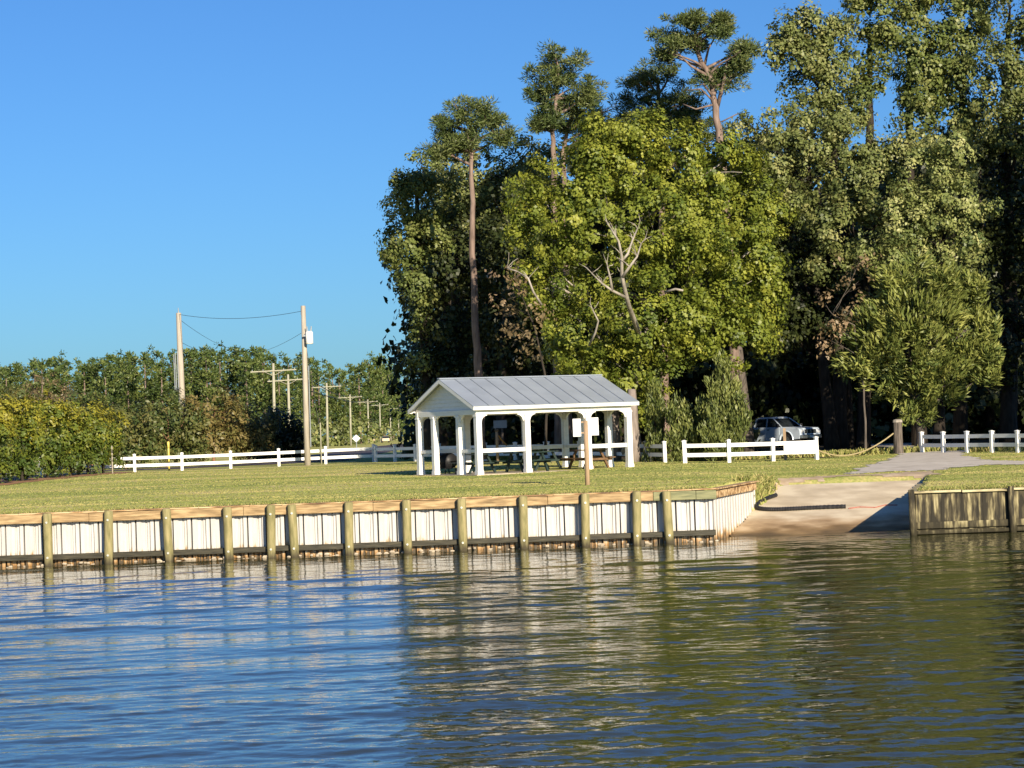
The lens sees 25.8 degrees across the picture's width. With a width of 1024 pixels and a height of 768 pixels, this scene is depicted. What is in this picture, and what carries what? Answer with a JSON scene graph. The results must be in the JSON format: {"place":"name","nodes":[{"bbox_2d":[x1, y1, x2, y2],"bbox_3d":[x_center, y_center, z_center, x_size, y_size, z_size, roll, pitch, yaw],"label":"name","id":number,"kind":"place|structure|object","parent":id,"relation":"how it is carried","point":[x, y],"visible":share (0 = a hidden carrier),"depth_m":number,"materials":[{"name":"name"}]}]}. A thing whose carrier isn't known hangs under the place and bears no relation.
{"place":"outdoors","nodes":[
{"label":"outdoors","id":0,"kind":"place"},
{"bbox_2d":[0,441,408,474],"bbox_3d":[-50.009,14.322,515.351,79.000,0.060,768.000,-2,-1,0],"label":"road","id":1,"kind":"structure","parent":0,"point":[344,453],"depth_m":149.62,"materials":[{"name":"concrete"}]},
{"bbox_2d":[0,530,1023,767],"bbox_3d":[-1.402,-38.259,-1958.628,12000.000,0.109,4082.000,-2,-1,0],"label":"water","id":2,"kind":"structure","parent":0,"point":[889,649],"depth_m":35.46,"materials":[{"name":"blue liquid"}]},
{"bbox_2d":[6,540,718,567],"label":"riprap","id":3,"kind":"object","parent":2,"relation":"in","point":[391,551],"visible":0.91,"depth_m":68.63,"materials":[{"name":"concrete"}]},
{"bbox_2d":[0,481,758,566],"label":"bulkhead","id":4,"kind":"object","parent":2,"relation":"in","point":[455,524],"visible":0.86,"depth_m":68.94,"materials":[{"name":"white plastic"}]},
{"bbox_2d":[0,435,1023,537],"bbox_3d":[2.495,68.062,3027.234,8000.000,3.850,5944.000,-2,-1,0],"label":"lawn","id":5,"kind":"structure","parent":0,"point":[382,461],"depth_m":86.66,"materials":[{"name":"green plant"}]},
{"bbox_2d":[19,372,84,430],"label":"hardwood tree","id":6,"kind":"object","parent":5,"relation":"on","point":[64,389],"visible":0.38,"depth_m":229.65,"materials":[{"name":"green plant"}]},
{"bbox_2d":[41,362,74,434],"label":"pine tree","id":7,"kind":"object","parent":5,"relation":"on","point":[63,382],"visible":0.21,"depth_m":428.53,"materials":[{"name":"green plant"}]},
{"bbox_2d":[0,472,133,484],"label":"mulch bed","id":8,"kind":"object","parent":5,"relation":"on","point":[29,479],"visible":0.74,"depth_m":115.97,"materials":[{"name":"brown soil"}]},
{"bbox_2d":[0,394,27,482],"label":"hedge shrub","id":9,"kind":"object","parent":8,"relation":"on","point":[6,421],"visible":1,"depth_m":106.87,"materials":[{"name":"green plant"}]},
{"bbox_2d":[1,394,51,480],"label":"hedge shrub","id":10,"kind":"object","parent":8,"relation":"on","point":[25,469],"visible":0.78,"depth_m":110.82,"materials":[{"name":"green plant"}]},
{"bbox_2d":[20,387,77,477],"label":"hedge shrub","id":11,"kind":"object","parent":8,"relation":"on","point":[56,415],"visible":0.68,"depth_m":114.61,"materials":[{"name":"green plant"}]},
{"bbox_2d":[43,398,96,475],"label":"hedge shrub","id":12,"kind":"object","parent":8,"relation":"on","point":[76,431],"visible":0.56,"depth_m":117.50,"materials":[{"name":"green plant"}]},
{"bbox_2d":[65,399,115,474],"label":"hedge shrub","id":13,"kind":"object","parent":8,"relation":"on","point":[101,434],"visible":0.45,"depth_m":120.21,"materials":[{"name":"green plant"}]},
{"bbox_2d":[79,405,131,473],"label":"hedge shrub","id":14,"kind":"object","parent":8,"relation":"on","point":[115,439],"visible":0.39,"depth_m":123.35,"materials":[{"name":"green plant"}]},
{"bbox_2d":[71,359,100,410],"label":"pine tree","id":15,"kind":"object","parent":5,"relation":"on","point":[83,384],"visible":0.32,"depth_m":433.03,"materials":[{"name":"green plant"}]},
{"bbox_2d":[60,389,129,464],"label":"crape myrtle","id":16,"kind":"object","parent":5,"relation":"on","point":[83,396],"visible":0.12,"depth_m":159.56,"materials":[{"name":"green plant"}]},
{"bbox_2d":[84,358,125,414],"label":"pine tree","id":17,"kind":"object","parent":5,"relation":"on","point":[106,376],"visible":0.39,"depth_m":429.71,"materials":[{"name":"green plant"}]},
{"bbox_2d":[88,352,139,418],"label":"pine tree","id":18,"kind":"object","parent":5,"relation":"on","point":[114,359],"visible":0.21,"depth_m":452.56,"materials":[{"name":"green plant"}]},
{"bbox_2d":[114,361,142,429],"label":"pine tree","id":19,"kind":"object","parent":5,"relation":"on","point":[134,385],"visible":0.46,"depth_m":438.61,"materials":[{"name":"green plant"}]},
{"bbox_2d":[100,398,167,469],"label":"crape myrtle","id":20,"kind":"object","parent":5,"relation":"on","point":[139,439],"visible":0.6,"depth_m":145.24,"materials":[{"name":"green plant"}]},
{"bbox_2d":[142,355,178,428],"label":"pine tree","id":21,"kind":"object","parent":5,"relation":"on","point":[160,381],"visible":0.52,"depth_m":422.62,"materials":[{"name":"green plant"}]},
{"bbox_2d":[124,387,212,466],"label":"crape myrtle","id":22,"kind":"object","parent":5,"relation":"on","point":[173,436],"visible":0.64,"depth_m":147.52,"materials":[{"name":"green plant"}]},
{"bbox_2d":[173,308,187,465],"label":"utility pole","id":23,"kind":"object","parent":5,"relation":"on","point":[180,368],"visible":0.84,"depth_m":149.91,"materials":[{"name":"grey wood"}]},
{"bbox_2d":[166,346,216,412],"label":"pine tree","id":24,"kind":"object","parent":5,"relation":"on","point":[192,353],"visible":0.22,"depth_m":447.30,"materials":[{"name":"green plant"}]},
{"bbox_2d":[38,444,374,474],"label":"rail fence","id":25,"kind":"object","parent":5,"relation":"on","point":[230,462],"visible":0.7,"depth_m":127.50,"materials":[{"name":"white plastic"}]},
{"bbox_2d":[0,414,413,457],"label":"undergrowth","id":26,"kind":"object","parent":5,"relation":"on","point":[344,433],"visible":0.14,"depth_m":437.00,"materials":[{"name":"green plant"}]},
{"bbox_2d":[190,345,224,420],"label":"pine tree","id":27,"kind":"object","parent":5,"relation":"on","point":[203,374],"visible":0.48,"depth_m":435.97,"materials":[{"name":"green plant"}]},
{"bbox_2d":[173,383,253,465],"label":"crape myrtle","id":28,"kind":"object","parent":5,"relation":"on","point":[216,428],"visible":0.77,"depth_m":149.42,"materials":[{"name":"green plant"}]},
{"bbox_2d":[202,340,251,428],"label":"pine tree","id":29,"kind":"object","parent":5,"relation":"on","point":[231,366],"visible":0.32,"depth_m":460.91,"materials":[{"name":"green plant"}]},
{"bbox_2d":[232,348,260,422],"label":"pine tree","id":30,"kind":"object","parent":5,"relation":"on","point":[247,393],"visible":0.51,"depth_m":427.79,"materials":[{"name":"green plant"}]},
{"bbox_2d":[219,398,284,459],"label":"crape myrtle","id":31,"kind":"object","parent":5,"relation":"on","point":[263,438],"visible":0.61,"depth_m":151.38,"materials":[{"name":"green plant"}]},
{"bbox_2d":[238,352,286,418],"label":"pine tree","id":32,"kind":"object","parent":5,"relation":"on","point":[263,394],"visible":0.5,"depth_m":434.05,"materials":[{"name":"green plant"}]},
{"bbox_2d":[251,403,313,459],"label":"crape myrtle","id":33,"kind":"object","parent":5,"relation":"on","point":[291,438],"visible":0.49,"depth_m":154.89,"materials":[{"name":"green plant"}]},
{"bbox_2d":[268,351,302,419],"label":"pine tree","id":34,"kind":"object","parent":5,"relation":"on","point":[292,375],"visible":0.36,"depth_m":446.88,"materials":[{"name":"green plant"}]},
{"bbox_2d":[291,358,319,427],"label":"pine tree","id":35,"kind":"object","parent":5,"relation":"on","point":[299,408],"visible":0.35,"depth_m":422.90,"materials":[{"name":"green plant"}]},
{"bbox_2d":[301,306,312,465],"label":"utility pole","id":36,"kind":"object","parent":5,"relation":"on","point":[307,336],"visible":0.94,"depth_m":126.38,"materials":[{"name":"grey wood"}]},
{"bbox_2d":[313,368,333,435],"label":"pine tree","id":37,"kind":"object","parent":5,"relation":"on","point":[321,410],"visible":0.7,"depth_m":434.15,"materials":[{"name":"green plant"}]},
{"bbox_2d":[322,368,353,438],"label":"pine tree","id":38,"kind":"object","parent":5,"relation":"on","point":[337,408],"visible":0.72,"depth_m":465.05,"materials":[{"name":"green plant"}]},
{"bbox_2d":[341,363,377,443],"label":"pine tree","id":39,"kind":"object","parent":5,"relation":"on","point":[359,409],"visible":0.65,"depth_m":531.77,"materials":[{"name":"green plant"}]},
{"bbox_2d":[363,351,389,430],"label":"pine tree","id":40,"kind":"object","parent":5,"relation":"on","point":[378,395],"visible":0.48,"depth_m":621.61,"materials":[{"name":"green plant"}]},
{"bbox_2d":[373,144,465,449],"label":"vine clad tree","id":41,"kind":"object","parent":5,"relation":"on","point":[395,253],"visible":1,"depth_m":123.73,"materials":[{"name":"green plant"}]},
{"bbox_2d":[392,199,510,445],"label":"evergreen tree","id":42,"kind":"object","parent":5,"relation":"on","point":[445,361],"visible":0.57,"depth_m":124.39,"materials":[{"name":"green plant"}]},
{"bbox_2d":[374,442,545,461],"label":"rail fence","id":43,"kind":"object","parent":5,"relation":"on","point":[394,455],"visible":0.54,"depth_m":124.87,"materials":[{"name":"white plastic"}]},
{"bbox_2d":[418,92,522,459],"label":"pine tree","id":44,"kind":"object","parent":5,"relation":"on","point":[454,143],"visible":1,"depth_m":116.74,"materials":[{"name":"green plant"}]},
{"bbox_2d":[0,442,1023,513],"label":"weeds","id":45,"kind":"object","parent":5,"relation":"on","point":[763,484],"visible":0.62,"depth_m":78.57,"materials":[{"name":"green plant"}]},
{"bbox_2d":[484,258,556,454],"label":"sapling","id":46,"kind":"object","parent":5,"relation":"on","point":[516,279],"visible":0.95,"depth_m":102.90,"materials":[{"name":"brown plant"}]},
{"bbox_2d":[407,374,638,475],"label":"pavilion","id":47,"kind":"structure","parent":5,"relation":"on","point":[463,401],"depth_m":93.77,"materials":[{"name":"wood"}]},
{"bbox_2d":[502,451,555,471],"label":"picnic table","id":48,"kind":"object","parent":47,"relation":"on","point":[519,461],"visible":0.86,"depth_m":93.28,"materials":[{"name":"green paint"}]},
{"bbox_2d":[573,417,598,484],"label":"notice sign","id":49,"kind":"object","parent":5,"relation":"on","point":[591,427],"visible":0.91,"depth_m":75.42,"materials":[{"name":"white wood"}]},
{"bbox_2d":[546,441,666,461],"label":"rail fence","id":50,"kind":"object","parent":5,"relation":"on","point":[663,454],"visible":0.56,"depth_m":104.17,"materials":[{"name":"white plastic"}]},
{"bbox_2d":[628,389,640,461],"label":"tree trunk","id":51,"kind":"object","parent":5,"relation":"on","point":[635,437],"visible":0.47,"depth_m":104.25,"materials":[{"name":"brown plant"}]},
{"bbox_2d":[499,105,803,454],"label":"maple tree","id":52,"kind":"object","parent":5,"relation":"on","point":[697,240],"visible":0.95,"depth_m":105.92,"materials":[{"name":"green plant"}]},
{"bbox_2d":[641,376,668,461],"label":"juniper","id":53,"kind":"object","parent":5,"relation":"on","point":[656,432],"visible":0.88,"depth_m":103.79,"materials":[{"name":"green plant"}]},
{"bbox_2d":[695,348,754,461],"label":"juniper","id":54,"kind":"object","parent":5,"relation":"on","point":[725,418],"visible":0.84,"depth_m":101.12,"materials":[{"name":"green plant"}]},
{"bbox_2d":[681,436,818,462],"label":"rail fence","id":55,"kind":"object","parent":5,"relation":"on","point":[802,447],"visible":0.93,"depth_m":97.68,"materials":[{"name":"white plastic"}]},
{"bbox_2d":[622,436,1023,460],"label":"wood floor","id":56,"kind":"structure","parent":5,"relation":"on","point":[821,446],"depth_m":120.58,"materials":[{"name":"brown plant"}]},
{"bbox_2d":[376,189,497,459],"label":"hardwood tree","id":57,"kind":"object","parent":56,"relation":"on","point":[393,391],"visible":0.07,"depth_m":139.03,"materials":[{"name":"green plant"}]},
{"bbox_2d":[381,167,537,456],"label":"hardwood tree","id":58,"kind":"object","parent":56,"relation":"on","point":[386,348],"visible":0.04,"depth_m":133.73,"materials":[{"name":"green plant"}]},
{"bbox_2d":[405,188,546,445],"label":"hardwood tree","id":59,"kind":"object","parent":56,"relation":"on","point":[489,432],"visible":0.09,"depth_m":130.19,"materials":[{"name":"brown plant"}]},
{"bbox_2d":[413,131,560,445],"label":"vine clad tree","id":60,"kind":"object","parent":56,"relation":"on","point":[513,170],"visible":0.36,"depth_m":126.72,"materials":[{"name":"green plant"}]},
{"bbox_2d":[454,175,554,444],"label":"vine clad tree","id":61,"kind":"object","parent":56,"relation":"on","point":[505,353],"visible":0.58,"depth_m":121.68,"materials":[{"name":"green plant"}]},
{"bbox_2d":[441,165,602,444],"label":"hardwood tree","id":62,"kind":"object","parent":56,"relation":"on","point":[515,437],"visible":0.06,"depth_m":130.74,"materials":[{"name":"green plant"}]},
{"bbox_2d":[480,184,604,444],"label":"hardwood tree","id":63,"kind":"object","parent":56,"relation":"on","point":[539,434],"visible":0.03,"depth_m":130.07,"materials":[{"name":"green plant"}]},
{"bbox_2d":[518,38,609,457],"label":"pine tree","id":64,"kind":"object","parent":56,"relation":"on","point":[550,115],"visible":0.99,"depth_m":118.99,"materials":[{"name":"green plant"}]},
{"bbox_2d":[514,163,654,443],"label":"hardwood tree","id":65,"kind":"object","parent":56,"relation":"on","point":[596,246],"visible":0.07,"depth_m":130.16,"materials":[{"name":"green plant"}]},
{"bbox_2d":[555,92,636,443],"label":"pine tree","id":66,"kind":"object","parent":56,"relation":"on","point":[565,130],"visible":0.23,"depth_m":121.86,"materials":[{"name":"green plant"}]},
{"bbox_2d":[547,157,693,443],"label":"hardwood tree","id":67,"kind":"object","parent":56,"relation":"on","point":[599,438],"visible":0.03,"depth_m":129.85,"materials":[{"name":"green plant"}]},
{"bbox_2d":[592,156,715,443],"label":"hardwood tree","id":68,"kind":"object","parent":56,"relation":"on","point":[683,380],"visible":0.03,"depth_m":132.35,"materials":[{"name":"green plant"}]},
{"bbox_2d":[614,57,744,451],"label":"pine tree","id":69,"kind":"object","parent":56,"relation":"on","point":[668,102],"visible":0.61,"depth_m":120.67,"materials":[{"name":"green plant"}]},
{"bbox_2d":[663,390,696,461],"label":"juniper","id":70,"kind":"object","parent":56,"relation":"on","point":[677,433],"visible":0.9,"depth_m":102.27,"materials":[{"name":"green plant"}]},
{"bbox_2d":[620,146,749,448],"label":"hardwood tree","id":71,"kind":"object","parent":56,"relation":"on","point":[689,393],"visible":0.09,"depth_m":131.28,"materials":[{"name":"green plant"}]},
{"bbox_2d":[644,7,765,451],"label":"pine tree","id":72,"kind":"object","parent":56,"relation":"on","point":[720,25],"visible":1,"depth_m":115.02,"materials":[{"name":"green plant"}]},
{"bbox_2d":[667,149,817,447],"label":"hardwood tree","id":73,"kind":"object","parent":56,"relation":"on","point":[766,370],"visible":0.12,"depth_m":131.94,"materials":[{"name":"green plant"}]},
{"bbox_2d":[739,346,756,451],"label":"tree trunk","id":74,"kind":"object","parent":56,"relation":"on","point":[749,436],"visible":0.3,"depth_m":115.73,"materials":[{"name":"brown wood"}]},
{"bbox_2d":[702,135,823,445],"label":"hardwood tree","id":75,"kind":"object","parent":56,"relation":"on","point":[797,389],"visible":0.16,"depth_m":140.03,"materials":[{"name":"green plant"}]},
{"bbox_2d":[753,417,821,446],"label":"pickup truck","id":76,"kind":"object","parent":56,"relation":"on","point":[770,427],"visible":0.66,"depth_m":128.95,"materials":[{"name":"silver metal"}]},
{"bbox_2d":[726,103,874,449],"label":"hardwood tree","id":77,"kind":"object","parent":56,"relation":"on","point":[790,141],"visible":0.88,"depth_m":114.75,"materials":[{"name":"green plant"}]},
{"bbox_2d":[740,173,879,447],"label":"hardwood tree","id":78,"kind":"object","parent":56,"relation":"on","point":[801,326],"visible":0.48,"depth_m":116.14,"materials":[{"name":"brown plant"}]},
{"bbox_2d":[757,133,862,445],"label":"hardwood tree","id":79,"kind":"object","parent":56,"relation":"on","point":[810,372],"visible":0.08,"depth_m":140.55,"materials":[{"name":"green plant"}]},
{"bbox_2d":[760,0,873,448],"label":"vine clad tree","id":80,"kind":"object","parent":56,"relation":"on","point":[811,54],"visible":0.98,"depth_m":115.78,"materials":[{"name":"green plant"}]},
{"bbox_2d":[813,247,881,448],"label":"tree","id":81,"kind":"object","parent":56,"relation":"on","point":[844,321],"visible":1,"depth_m":106.53,"materials":[{"name":"plant"}]},
{"bbox_2d":[784,160,933,443],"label":"hardwood tree","id":82,"kind":"object","parent":56,"relation":"on","point":[878,431],"visible":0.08,"depth_m":130.83,"materials":[{"name":"green plant"}]},
{"bbox_2d":[800,125,931,448],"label":"hardwood tree","id":83,"kind":"object","parent":56,"relation":"on","point":[881,160],"visible":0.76,"depth_m":113.82,"materials":[{"name":"green plant"}]},
{"bbox_2d":[838,0,904,447],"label":"ivy covered trunk","id":84,"kind":"object","parent":56,"relation":"on","point":[866,91],"visible":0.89,"depth_m":116.83,"materials":[{"name":"green plant"}]},
{"bbox_2d":[814,162,968,442],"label":"hardwood tree","id":85,"kind":"object","parent":56,"relation":"on","point":[889,432],"visible":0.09,"depth_m":131.80,"materials":[{"name":"green plant"}]},
{"bbox_2d":[867,0,951,445],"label":"ivy covered trunk","id":86,"kind":"object","parent":56,"relation":"on","point":[918,102],"visible":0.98,"depth_m":116.59,"materials":[{"name":"green plant"}]},
{"bbox_2d":[827,247,1005,447],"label":"cedar tree","id":87,"kind":"object","parent":56,"relation":"on","point":[978,350],"visible":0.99,"depth_m":106.31,"materials":[{"name":"green plant"}]},
{"bbox_2d":[851,140,990,442],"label":"hardwood tree","id":88,"kind":"object","parent":56,"relation":"on","point":[948,416],"visible":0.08,"depth_m":130.46,"materials":[{"name":"green plant"}]},
{"bbox_2d":[850,129,1004,442],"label":"hardwood tree","id":89,"kind":"object","parent":56,"relation":"on","point":[941,153],"visible":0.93,"depth_m":110.84,"materials":[{"name":"green plant"}]},
{"bbox_2d":[871,128,1001,441],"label":"hardwood tree","id":90,"kind":"object","parent":56,"relation":"on","point":[918,171],"visible":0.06,"depth_m":130.09,"materials":[{"name":"green plant"}]},
{"bbox_2d":[909,0,997,442],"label":"ivy covered trunk","id":91,"kind":"object","parent":56,"relation":"on","point":[958,77],"visible":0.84,"depth_m":116.73,"materials":[{"name":"green plant"}]},
{"bbox_2d":[906,140,1023,441],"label":"hardwood tree","id":92,"kind":"object","parent":56,"relation":"on","point":[994,399],"visible":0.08,"depth_m":130.06,"materials":[{"name":"green plant"}]},
{"bbox_2d":[948,116,1023,438],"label":"hardwood tree","id":93,"kind":"object","parent":56,"relation":"on","point":[974,424],"visible":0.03,"depth_m":132.76,"materials":[{"name":"green plant"}]},
{"bbox_2d":[949,0,1023,442],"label":"hardwood tree","id":94,"kind":"object","parent":56,"relation":"on","point":[1011,70],"visible":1,"depth_m":115.06,"materials":[{"name":"green plant"}]},
{"bbox_2d":[953,130,1023,429],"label":"hardwood tree","id":95,"kind":"object","parent":56,"relation":"on","point":[1013,235],"visible":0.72,"depth_m":115.52,"materials":[{"name":"green plant"}]},
{"bbox_2d":[908,484,1023,535],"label":"seawall","id":96,"kind":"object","parent":5,"relation":"on","point":[982,511],"visible":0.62,"depth_m":67.90,"materials":[{"name":"brown wood"}]},
{"bbox_2d":[918,430,1023,452],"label":"rail fence","id":97,"kind":"object","parent":5,"relation":"on","point":[991,444],"visible":0.91,"depth_m":99.33,"materials":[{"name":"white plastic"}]},
{"bbox_2d":[0,0,1023,437],"label":"sky","id":98,"kind":"structure","parent":0,"point":[210,159],"materials":[{"name":"blue"}]},
{"bbox_2d":[730,480,923,536],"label":"boat ramp","id":99,"kind":"object","parent":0,"point":[756,522],"visible":0.41,"depth_m":75.05,"materials":[{"name":"concrete"}]},
{"bbox_2d":[754,493,845,510],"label":"drain pipe","id":100,"kind":"object","parent":99,"relation":"on","point":[793,508],"visible":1,"depth_m":75.46,"materials":[{"name":"black plastic"}]},
{"bbox_2d":[768,471,939,489],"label":"dirt path","id":101,"kind":"structure","parent":0,"point":[916,474],"depth_m":81.25,"materials":[{"name":"soil"}]},
{"bbox_2d":[845,442,1023,473],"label":"driveway","id":102,"kind":"structure","parent":0,"point":[930,460],"depth_m":89.67,"materials":[{"name":"grey concrete"}]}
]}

